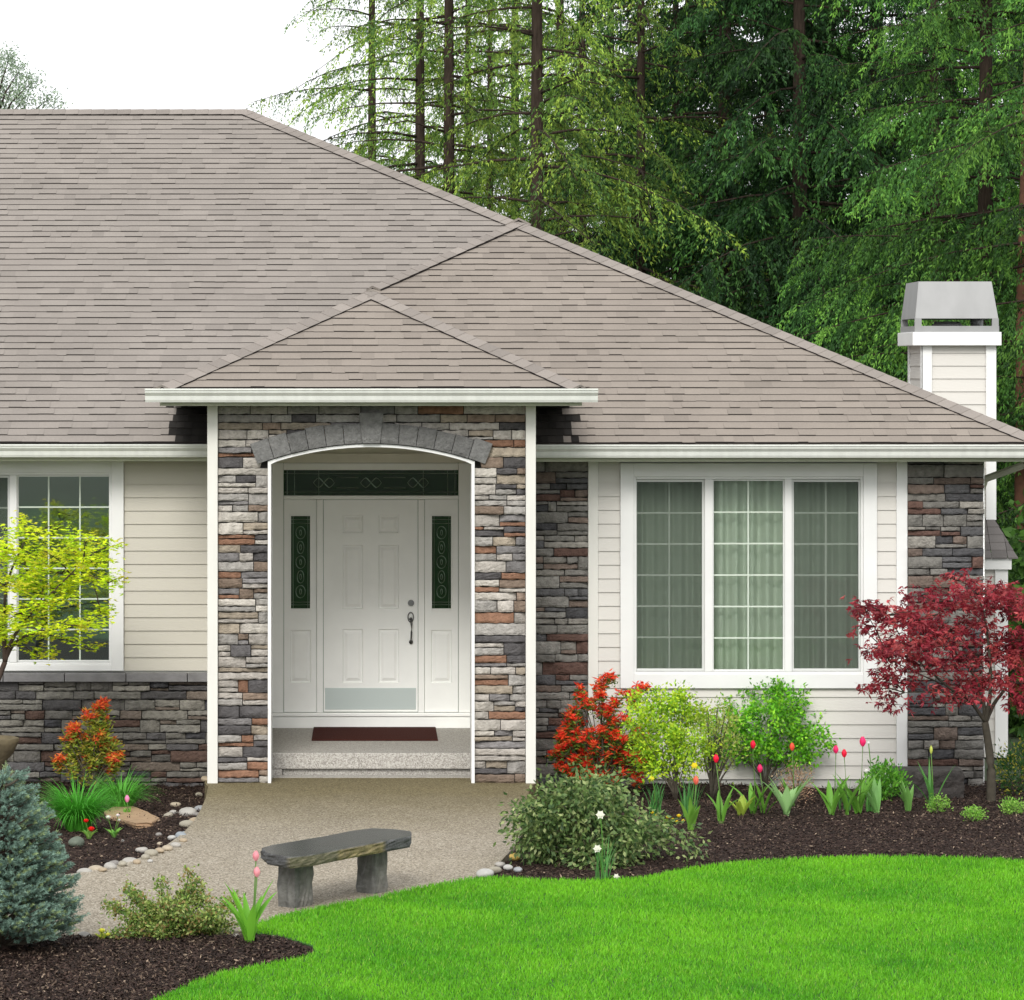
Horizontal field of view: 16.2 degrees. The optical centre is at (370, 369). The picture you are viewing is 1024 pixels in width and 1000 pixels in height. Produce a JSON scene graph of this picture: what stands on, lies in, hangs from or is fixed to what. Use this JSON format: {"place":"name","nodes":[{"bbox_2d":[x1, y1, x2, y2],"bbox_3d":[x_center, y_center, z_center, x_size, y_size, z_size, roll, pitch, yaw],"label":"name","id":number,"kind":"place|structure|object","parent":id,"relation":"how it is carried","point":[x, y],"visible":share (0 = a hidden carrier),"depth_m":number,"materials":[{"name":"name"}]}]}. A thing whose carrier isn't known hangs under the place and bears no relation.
{"place":"outdoors","nodes":[
{"label":"outdoors","id":0,"kind":"place"},
{"bbox_2d":[9,778,537,937],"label":"patio","id":1,"kind":"structure","parent":0,"point":[452,825],"depth_m":28.00,"materials":[{"name":"beige concrete"}]},
{"bbox_2d":[104,862,116,868],"bbox_3d":[-1.894,3.605,26.148,0.097,0.060,0.099,0,0,0],"label":"river rock","id":2,"kind":"object","parent":1,"relation":"on","point":[109,865],"visible":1,"depth_m":26.11,"materials":[{"name":"beige stone"}]},
{"bbox_2d":[144,849,157,855],"bbox_3d":[-1.639,3.603,26.843,0.105,0.062,0.092,0,0,0],"label":"river rock","id":3,"kind":"object","parent":1,"relation":"on","point":[151,852],"visible":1,"depth_m":26.81,"materials":[{"name":"beige stone"}]},
{"bbox_2d":[162,845,172,850],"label":"river rock","id":4,"kind":"object","parent":1,"relation":"on","point":[167,847],"visible":1,"depth_m":27.11,"materials":[{"name":"beige stone"}]},
{"bbox_2d":[170,842,180,846],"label":"river rock","id":5,"kind":"object","parent":1,"relation":"on","point":[175,844],"visible":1,"depth_m":27.30,"materials":[{"name":"grey stone"}]},
{"bbox_2d":[260,828,411,907],"bbox_3d":[-0.246,3.438,24.686,0.514,0.405,1.611,0,0,35],"label":"stone bench","id":6,"kind":"object","parent":1,"relation":"on","point":[295,862],"visible":0.99,"depth_m":24.48,"materials":[{"name":"grey stone"}]},
{"bbox_2d":[0,0,1015,234],"label":"sky","id":7,"kind":"structure","parent":0,"point":[108,54],"materials":[{"name":"white"}]},
{"bbox_2d":[5,779,1023,880],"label":"mulch bed","id":8,"kind":"object","parent":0,"point":[635,868],"visible":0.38,"depth_m":28.23,"materials":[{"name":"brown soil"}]},
{"bbox_2d":[0,735,18,788],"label":"stone bowl","id":9,"kind":"object","parent":8,"relation":"on","point":[8,745],"visible":0.71,"depth_m":31.93,"materials":[{"name":"beige stone"}]},
{"bbox_2d":[0,510,131,680],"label":"lime maple","id":10,"kind":"object","parent":8,"relation":"on","point":[81,557],"visible":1,"depth_m":31.29,"materials":[{"name":"green plant"}]},
{"bbox_2d":[16,770,131,831],"bbox_3d":[-2.344,3.425,28.627,1.023,0.492,1.058,0,0,0],"label":"grass clump","id":11,"kind":"object","parent":8,"relation":"on","point":[76,811],"visible":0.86,"depth_m":28.53,"materials":[{"name":"green plant"}]},
{"bbox_2d":[68,836,83,846],"bbox_3d":[-2.259,3.621,27.604,0.123,0.091,0.146,0,0,0],"label":"river rock","id":12,"kind":"object","parent":8,"relation":"on","point":[76,841],"visible":1,"depth_m":27.55,"materials":[{"name":"grey stone"}]},
{"bbox_2d":[77,868,91,872],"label":"river rock","id":13,"kind":"object","parent":8,"relation":"on","point":[84,870],"visible":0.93,"depth_m":25.97,"materials":[{"name":"grey stone"}]},
{"bbox_2d":[49,696,125,791],"bbox_3d":[-2.532,3.345,32.180,0.703,0.877,0.495,0,0,0],"label":"andromeda shrub","id":14,"kind":"object","parent":8,"relation":"on","point":[97,754],"visible":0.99,"depth_m":32.10,"materials":[{"name":"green plant"}]},
{"bbox_2d":[80,819,96,838],"bbox_3d":[-2.196,3.567,27.999,0.157,0.160,0.110,0,0,0],"label":"primrose","id":15,"kind":"object","parent":8,"relation":"on","point":[88,833],"visible":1,"depth_m":27.98,"materials":[{"name":"green plant"}]},
{"bbox_2d":[89,865,101,869],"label":"river rock","id":16,"kind":"object","parent":8,"relation":"on","point":[95,867],"visible":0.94,"depth_m":26.07,"materials":[{"name":"beige stone"}]},
{"bbox_2d":[5,780,204,874],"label":"bark chips","id":17,"kind":"object","parent":8,"relation":"on","point":[149,811],"visible":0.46,"depth_m":29.15,"materials":[{"name":"brown wood"}]},
{"bbox_2d":[105,814,121,837],"bbox_3d":[-2.012,3.556,28.086,0.164,0.191,0.141,0,0,0],"label":"primrose","id":18,"kind":"object","parent":8,"relation":"on","point":[112,832],"visible":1,"depth_m":28.09,"materials":[{"name":"green plant"}]},
{"bbox_2d":[86,765,162,809],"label":"grass clump","id":19,"kind":"object","parent":8,"relation":"on","point":[133,799],"visible":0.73,"depth_m":30.46,"materials":[{"name":"green plant"}]},
{"bbox_2d":[123,795,130,811],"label":"tulip","id":20,"kind":"object","parent":8,"relation":"on","point":[127,800],"visible":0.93,"depth_m":29.96,"materials":[{"name":"pink plant"}]},
{"bbox_2d":[104,806,159,828],"bbox_3d":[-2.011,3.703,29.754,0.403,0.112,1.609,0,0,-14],"label":"flagstone","id":21,"kind":"object","parent":8,"relation":"on","point":[137,818],"visible":0.78,"depth_m":29.46,"materials":[{"name":"beige stone"}]},
{"bbox_2d":[135,847,147,852],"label":"river rock","id":22,"kind":"object","parent":8,"relation":"on","point":[141,849],"visible":0.88,"depth_m":27.17,"materials":[{"name":"grey stone"}]},
{"bbox_2d":[170,802,180,806],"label":"river rock","id":23,"kind":"object","parent":8,"relation":"on","point":[174,804],"visible":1,"depth_m":31.14,"materials":[{"name":"beige stone"}]},
{"bbox_2d":[179,820,192,826],"bbox_3d":[-1.481,3.650,28.934,0.122,0.067,0.092,0,0,0],"label":"river rock","id":24,"kind":"object","parent":8,"relation":"on","point":[186,823],"visible":0.87,"depth_m":28.90,"materials":[{"name":"beige stone"}]},
{"bbox_2d":[179,807,196,815],"bbox_3d":[-1.528,3.693,30.039,0.155,0.092,0.152,0,0,0],"label":"river rock","id":25,"kind":"object","parent":8,"relation":"on","point":[188,810],"visible":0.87,"depth_m":29.99,"materials":[{"name":"grey stone"}]},
{"bbox_2d":[476,868,493,878],"bbox_3d":[0.815,3.596,25.703,0.129,0.073,0.119,0,0,0],"label":"river rock","id":26,"kind":"object","parent":8,"relation":"on","point":[484,872],"visible":0.85,"depth_m":25.67,"materials":[{"name":"grey stone"}]},
{"bbox_2d":[488,866,501,873],"bbox_3d":[0.893,3.605,25.959,0.099,0.056,0.080,0,0,0],"label":"river rock","id":27,"kind":"object","parent":8,"relation":"on","point":[496,869],"visible":0.81,"depth_m":25.93,"materials":[{"name":"beige stone"}]},
{"bbox_2d":[495,862,504,867],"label":"river rock","id":28,"kind":"object","parent":8,"relation":"on","point":[500,864],"visible":0.87,"depth_m":26.35,"materials":[{"name":"grey stone"}]},
{"bbox_2d":[503,864,512,869],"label":"river rock","id":29,"kind":"object","parent":8,"relation":"on","point":[507,867],"visible":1,"depth_m":26.14,"materials":[{"name":"grey stone"}]},
{"bbox_2d":[509,853,519,860],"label":"river rock","id":30,"kind":"object","parent":8,"relation":"on","point":[513,857],"visible":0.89,"depth_m":26.78,"materials":[{"name":"yellow stone"}]},
{"bbox_2d":[543,668,652,791],"bbox_3d":[2.087,3.292,32.437,1.083,1.219,0.600,0,0,0],"label":"andromeda shrub","id":31,"kind":"object","parent":8,"relation":"on","point":[609,745],"visible":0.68,"depth_m":32.34,"materials":[{"name":"red plant"}]},
{"bbox_2d":[493,755,711,870],"bbox_3d":[1.715,3.287,26.669,1.616,0.822,1.102,0,0,0],"label":"variegated shrub","id":32,"kind":"object","parent":8,"relation":"on","point":[571,815],"visible":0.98,"depth_m":26.53,"materials":[{"name":"green plant"}]},
{"bbox_2d":[586,811,619,879],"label":"daffodil","id":33,"kind":"object","parent":8,"relation":"on","point":[597,848],"visible":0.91,"depth_m":25.59,"materials":[{"name":"green plant"}]},
{"bbox_2d":[643,776,664,814],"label":"daffodil","id":34,"kind":"object","parent":8,"relation":"on","point":[656,795],"visible":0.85,"depth_m":29.95,"materials":[{"name":"green plant"}]},
{"bbox_2d":[650,811,684,824],"bbox_3d":[2.372,3.582,28.788,0.282,0.113,0.104,0,0,0],"label":"primrose","id":35,"kind":"object","parent":8,"relation":"on","point":[678,815],"visible":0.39,"depth_m":28.79,"materials":[{"name":"yellow plant"}]},
{"bbox_2d":[614,679,721,799],"bbox_3d":[2.601,3.231,31.452,0.968,1.070,0.842,0,0,0],"label":"lime shrub","id":36,"kind":"object","parent":8,"relation":"on","point":[674,741],"visible":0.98,"depth_m":31.36,"materials":[{"name":"green plant"}]},
{"bbox_2d":[678,776,700,829],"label":"tulip","id":37,"kind":"object","parent":8,"relation":"on","point":[691,815],"visible":0.96,"depth_m":28.38,"materials":[{"name":"green plant"}]},
{"bbox_2d":[677,763,706,818],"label":"daffodil","id":38,"kind":"object","parent":8,"relation":"on","point":[685,802],"visible":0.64,"depth_m":29.51,"materials":[{"name":"green plant"}]},
{"bbox_2d":[684,688,759,799],"bbox_3d":[3.033,3.280,31.355,0.723,0.987,0.592,0,0,0],"label":"nandina","id":39,"kind":"object","parent":8,"relation":"on","point":[713,778],"visible":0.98,"depth_m":31.36,"materials":[{"name":"green plant"}]},
{"bbox_2d":[707,754,739,823],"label":"tulip","id":40,"kind":"object","parent":8,"relation":"on","point":[720,809],"visible":0.99,"depth_m":28.96,"materials":[{"name":"green plant"}]},
{"bbox_2d":[729,795,754,815],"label":"tulip","id":41,"kind":"object","parent":8,"relation":"on","point":[742,806],"visible":0.98,"depth_m":29.82,"materials":[{"name":"green plant"}]},
{"bbox_2d":[730,740,770,813],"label":"tulip","id":42,"kind":"object","parent":8,"relation":"on","point":[752,805],"visible":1,"depth_m":29.95,"materials":[{"name":"green plant"}]},
{"bbox_2d":[748,764,777,813],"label":"tulip","id":43,"kind":"object","parent":8,"relation":"on","point":[759,768],"visible":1,"depth_m":29.93,"materials":[{"name":"green plant"}]},
{"bbox_2d":[700,675,840,786],"bbox_3d":[3.623,3.298,32.805,1.303,1.022,0.940,0,0,0],"label":"deciduous shrub","id":44,"kind":"object","parent":8,"relation":"on","point":[801,739],"visible":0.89,"depth_m":32.71,"materials":[{"name":"green plant"}]},
{"bbox_2d":[762,777,810,815],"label":"tulip","id":45,"kind":"object","parent":8,"relation":"on","point":[786,799],"visible":1,"depth_m":29.81,"materials":[{"name":"green plant"}]},
{"bbox_2d":[777,742,802,806],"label":"tulip","id":46,"kind":"object","parent":8,"relation":"on","point":[792,746],"visible":0.56,"depth_m":31.01,"materials":[{"name":"green plant"}]},
{"bbox_2d":[769,760,816,803],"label":"dwarf shrub","id":47,"kind":"object","parent":8,"relation":"on","point":[802,792],"visible":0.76,"depth_m":31.35,"materials":[{"name":"brown plant"}]},
{"bbox_2d":[810,745,849,814],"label":"tulip","id":48,"kind":"object","parent":8,"relation":"on","point":[832,799],"visible":0.99,"depth_m":29.97,"materials":[{"name":"green plant"}]},
{"bbox_2d":[830,779,855,809],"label":"daffodil","id":49,"kind":"object","parent":8,"relation":"on","point":[839,804],"visible":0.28,"depth_m":30.64,"materials":[{"name":"green plant"}]},
{"bbox_2d":[833,749,869,814],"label":"tulip","id":50,"kind":"object","parent":8,"relation":"on","point":[844,795],"visible":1,"depth_m":29.91,"materials":[{"name":"green plant"}]},
{"bbox_2d":[838,737,879,812],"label":"tulip","id":51,"kind":"object","parent":8,"relation":"on","point":[857,803],"visible":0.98,"depth_m":30.07,"materials":[{"name":"green plant"}]},
{"bbox_2d":[857,776,880,812],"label":"tulip","id":52,"kind":"object","parent":8,"relation":"on","point":[875,799],"visible":0.89,"depth_m":30.22,"materials":[{"name":"green plant"}]},
{"bbox_2d":[864,741,883,811],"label":"tulip","id":53,"kind":"object","parent":8,"relation":"on","point":[868,807],"visible":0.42,"depth_m":30.63,"materials":[{"name":"green plant"}]},
{"bbox_2d":[856,756,912,799],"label":"leafy perennial","id":54,"kind":"object","parent":8,"relation":"on","point":[888,778],"visible":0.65,"depth_m":31.64,"materials":[{"name":"green plant"}]},
{"bbox_2d":[896,780,913,811],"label":"tulip","id":55,"kind":"object","parent":8,"relation":"on","point":[907,796],"visible":0.99,"depth_m":30.63,"materials":[{"name":"green plant"}]},
{"bbox_2d":[891,766,964,799],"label":"stone block","id":56,"kind":"structure","parent":8,"relation":"on","point":[953,786],"depth_m":32.00,"materials":[{"name":"grey stone"}]},
{"bbox_2d":[908,746,952,807],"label":"tulip","id":57,"kind":"object","parent":8,"relation":"on","point":[929,782],"visible":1,"depth_m":30.65,"materials":[{"name":"green plant"}]},
{"bbox_2d":[839,567,1023,802],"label":"red maple","id":58,"kind":"object","parent":8,"relation":"on","point":[892,648],"visible":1,"depth_m":31.05,"materials":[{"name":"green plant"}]},
{"bbox_2d":[923,793,953,812],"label":"cushion plant","id":59,"kind":"object","parent":8,"relation":"on","point":[933,804],"visible":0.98,"depth_m":30.40,"materials":[{"name":"green plant"}]},
{"bbox_2d":[960,804,989,820],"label":"cushion plant","id":60,"kind":"object","parent":8,"relation":"on","point":[972,812],"visible":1,"depth_m":29.12,"materials":[{"name":"green plant"}]},
{"bbox_2d":[985,733,1023,795],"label":"evergreen shrub","id":61,"kind":"object","parent":8,"relation":"on","point":[1010,758],"visible":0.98,"depth_m":32.22,"materials":[{"name":"green plant"}]},
{"bbox_2d":[997,796,1023,814],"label":"cushion plant","id":62,"kind":"object","parent":8,"relation":"on","point":[1012,804],"visible":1,"depth_m":29.93,"materials":[{"name":"green plant"}]},
{"bbox_2d":[153,853,1023,999],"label":"lawn","id":63,"kind":"structure","parent":0,"point":[310,945],"depth_m":22.45,"materials":[{"name":"plant"}]},
{"bbox_2d":[0,932,313,999],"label":"mulch bed","id":64,"kind":"object","parent":63,"relation":"on","point":[64,985],"visible":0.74,"depth_m":21.86,"materials":[{"name":"brown wood"}]},
{"bbox_2d":[0,760,90,949],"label":"blue spruce","id":65,"kind":"object","parent":64,"relation":"on","point":[32,880],"visible":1,"depth_m":22.30,"materials":[{"name":"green plant"}]},
{"bbox_2d":[77,931,89,937],"bbox_3d":[-1.835,3.627,23.028,0.089,0.070,0.135,0,0,-30],"label":"river rock","id":66,"kind":"object","parent":64,"relation":"on","point":[84,933],"visible":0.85,"depth_m":22.99,"materials":[{"name":"grey stone"}]},
{"bbox_2d":[95,928,110,939],"bbox_3d":[-1.711,3.591,22.911,0.110,0.083,0.099,0,0,0],"label":"primrose","id":67,"kind":"object","parent":64,"relation":"on","point":[102,933],"visible":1,"depth_m":22.89,"materials":[{"name":"yellow plant"}]},
{"bbox_2d":[97,864,245,940],"bbox_3d":[-1.274,3.425,23.019,0.937,0.555,0.541,0,0,0],"label":"dwarf variegated shrub","id":68,"kind":"object","parent":64,"relation":"on","point":[168,917],"visible":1,"depth_m":22.99,"materials":[{"name":"green plant"}]},
{"bbox_2d":[215,850,275,942],"bbox_3d":[-0.810,3.331,22.780,0.348,0.595,0.398,0,0,21],"label":"tulip","id":69,"kind":"object","parent":64,"relation":"on","point":[247,918],"visible":1,"depth_m":22.73,"materials":[{"name":"green plant"}]},
{"bbox_2d":[984,726,1023,780],"bbox_3d":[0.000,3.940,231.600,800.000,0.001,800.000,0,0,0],"label":"ground","id":70,"kind":"structure","parent":0,"point":[1013,738],"depth_m":36.14,"materials":[{"name":"green plant"}]},
{"bbox_2d":[0,41,72,108],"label":"broadleaf tree","id":71,"kind":"object","parent":70,"relation":"on","point":[18,91],"visible":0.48,"depth_m":87.89,"materials":[{"name":"green plant"}]},
{"bbox_2d":[246,0,502,185],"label":"hemlock tree","id":72,"kind":"object","parent":70,"relation":"on","point":[399,126],"visible":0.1,"depth_m":67.68,"materials":[{"name":"green plant"}]},
{"bbox_2d":[291,0,566,218],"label":"hemlock tree","id":73,"kind":"object","parent":70,"relation":"on","point":[419,134],"visible":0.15,"depth_m":59.79,"materials":[{"name":"green plant"}]},
{"bbox_2d":[351,0,588,215],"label":"hemlock tree","id":74,"kind":"object","parent":70,"relation":"on","point":[430,115],"visible":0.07,"depth_m":71.93,"materials":[{"name":"green plant"}]},
{"bbox_2d":[300,0,655,251],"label":"hemlock tree","id":75,"kind":"object","parent":70,"relation":"on","point":[448,69],"visible":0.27,"depth_m":54.92,"materials":[{"name":"green plant"}]},
{"bbox_2d":[401,0,605,246],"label":"hemlock tree","id":76,"kind":"object","parent":70,"relation":"on","point":[517,69],"visible":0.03,"depth_m":75.94,"materials":[{"name":"green plant"}]},
{"bbox_2d":[389,0,621,233],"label":"hemlock tree","id":77,"kind":"object","parent":70,"relation":"on","point":[488,86],"visible":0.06,"depth_m":62.96,"materials":[{"name":"green plant"}]},
{"bbox_2d":[0,109,1023,788],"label":"house","id":78,"kind":"structure","parent":70,"relation":"on","point":[310,431],"depth_m":33.19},
{"bbox_2d":[0,461,123,670],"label":"window","id":79,"kind":"structure","parent":78,"relation":"in","point":[12,470],"depth_m":33.15,"materials":[{"name":"white paint"}]},
{"bbox_2d":[324,500,417,711],"bbox_3d":[-0.003,2.254,34.396,0.900,2.024,0.119,0,0,0],"label":"front door","id":80,"kind":"structure","parent":78,"relation":"in","point":[371,546],"depth_m":34.41,"materials":[{"name":"paint"}]},
{"bbox_2d":[284,470,457,494],"bbox_3d":[0.000,1.078,34.421,1.663,0.239,0.014,0,0,0],"label":"transom window","id":81,"kind":"structure","parent":78,"relation":"in","point":[296,482],"depth_m":34.42,"materials":[{"name":"black glass"}]},
{"bbox_2d":[312,727,437,740],"bbox_3d":[0.035,3.413,33.778,1.166,0.012,1.184,0,0,0],"label":"doormat","id":82,"kind":"object","parent":78,"relation":"on","point":[374,734],"visible":1,"depth_m":33.65,"materials":[{"name":"brown fabric"}]},
{"bbox_2d":[637,482,701,667],"bbox_3d":[2.713,2.086,33.182,0.752,2.368,0.086,0,0,0],"label":"curtain","id":83,"kind":"object","parent":78,"relation":"hanging from","point":[684,559],"visible":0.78,"depth_m":33.18,"materials":[{"name":"fabric"}]},
{"bbox_2d":[714,481,782,668],"bbox_3d":[3.460,2.086,33.182,0.724,2.368,0.100,0,0,0],"label":"curtain","id":84,"kind":"object","parent":78,"relation":"hanging from","point":[763,559],"visible":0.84,"depth_m":33.17,"materials":[{"name":"fabric"}]},
{"bbox_2d":[620,463,876,687],"bbox_3d":[3.458,1.884,33.017,2.351,2.062,0.125,0,0,0],"label":"window","id":85,"kind":"structure","parent":78,"relation":"in","point":[865,474],"depth_m":32.95,"materials":[{"name":"white paint"}]},
{"bbox_2d":[794,482,857,667],"bbox_3d":[4.212,2.086,33.182,0.761,2.368,0.086,0,0,0],"label":"curtain","id":86,"kind":"object","parent":78,"relation":"hanging from","point":[810,559],"visible":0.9,"depth_m":33.18,"materials":[{"name":"fabric"}]},
{"bbox_2d":[409,0,661,257],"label":"hemlock tree","id":87,"kind":"object","parent":70,"relation":"on","point":[557,24],"visible":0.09,"depth_m":68.93,"materials":[{"name":"green plant"}]},
{"bbox_2d":[345,0,748,270],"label":"hemlock tree","id":88,"kind":"object","parent":70,"relation":"on","point":[537,186],"visible":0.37,"depth_m":51.95,"materials":[{"name":"green plant"}]},
{"bbox_2d":[461,0,710,268],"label":"hemlock tree","id":89,"kind":"object","parent":70,"relation":"on","point":[582,67],"visible":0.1,"depth_m":63.95,"materials":[{"name":"green plant"}]},
{"bbox_2d":[506,0,683,272],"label":"cedar tree","id":90,"kind":"object","parent":70,"relation":"on","point":[574,15],"visible":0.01,"depth_m":73.73,"materials":[{"name":"green plant"}]},
{"bbox_2d":[498,0,812,330],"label":"hemlock tree","id":91,"kind":"object","parent":70,"relation":"on","point":[640,120],"visible":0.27,"depth_m":55.71,"materials":[{"name":"green plant"}]},
{"bbox_2d":[545,0,822,331],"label":"hemlock tree","id":92,"kind":"object","parent":70,"relation":"on","point":[674,104],"visible":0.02,"depth_m":60.07,"materials":[{"name":"green plant"}]},
{"bbox_2d":[567,0,809,294],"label":"cedar tree","id":93,"kind":"object","parent":70,"relation":"on","point":[619,34],"depth_m":69.61,"materials":[{"name":"green plant"}]},
{"bbox_2d":[518,0,904,379],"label":"cedar tree","id":94,"kind":"object","parent":70,"relation":"on","point":[724,42],"visible":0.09,"depth_m":57.81,"materials":[{"name":"green plant"}]},
{"bbox_2d":[593,0,926,377],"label":"cedar tree","id":95,"kind":"object","parent":70,"relation":"on","point":[713,40],"visible":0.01,"depth_m":67.80,"materials":[{"name":"green plant"}]},
{"bbox_2d":[591,0,1015,510],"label":"cedar tree","id":96,"kind":"object","parent":70,"relation":"on","point":[802,113],"visible":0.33,"depth_m":53.26,"materials":[{"name":"green plant"}]},
{"bbox_2d":[668,0,1023,505],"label":"cedar tree","id":97,"kind":"object","parent":70,"relation":"on","point":[773,210],"visible":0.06,"depth_m":55.37,"materials":[{"name":"green plant"}]},
{"bbox_2d":[758,0,1023,403],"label":"cedar tree","id":98,"kind":"object","parent":70,"relation":"on","point":[893,51],"visible":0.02,"depth_m":65.84,"materials":[{"name":"green plant"}]},
{"bbox_2d":[776,0,1023,565],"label":"cedar tree","id":99,"kind":"object","parent":70,"relation":"on","point":[986,198],"visible":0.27,"depth_m":46.94,"materials":[{"name":"green plant"}]},
{"bbox_2d":[777,0,1023,533],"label":"cedar tree","id":100,"kind":"object","parent":70,"relation":"on","point":[934,79],"visible":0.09,"depth_m":51.85,"materials":[{"name":"green plant"}]},
{"bbox_2d":[822,0,1023,550],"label":"cedar tree","id":101,"kind":"object","parent":70,"relation":"on","point":[986,146],"visible":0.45,"depth_m":45.18,"materials":[{"name":"green plant"}]},
{"bbox_2d":[884,0,1023,489],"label":"cedar tree","id":102,"kind":"object","parent":70,"relation":"on","point":[1007,57],"visible":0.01,"depth_m":57.45,"materials":[{"name":"green plant"}]},
{"bbox_2d":[1001,489,1023,738],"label":"undergrowth","id":103,"kind":"object","parent":70,"relation":"on","point":[1013,536],"visible":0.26,"depth_m":38.74,"materials":[{"name":"green plant"}]},
{"bbox_2d":[1014,72,1023,542],"bbox_3d":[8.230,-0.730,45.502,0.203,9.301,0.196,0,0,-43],"label":"fir tree","id":104,"kind":"object","parent":70,"relation":"on","point":[1018,487],"visible":0.29,"depth_m":45.44,"materials":[{"name":"green plant"}]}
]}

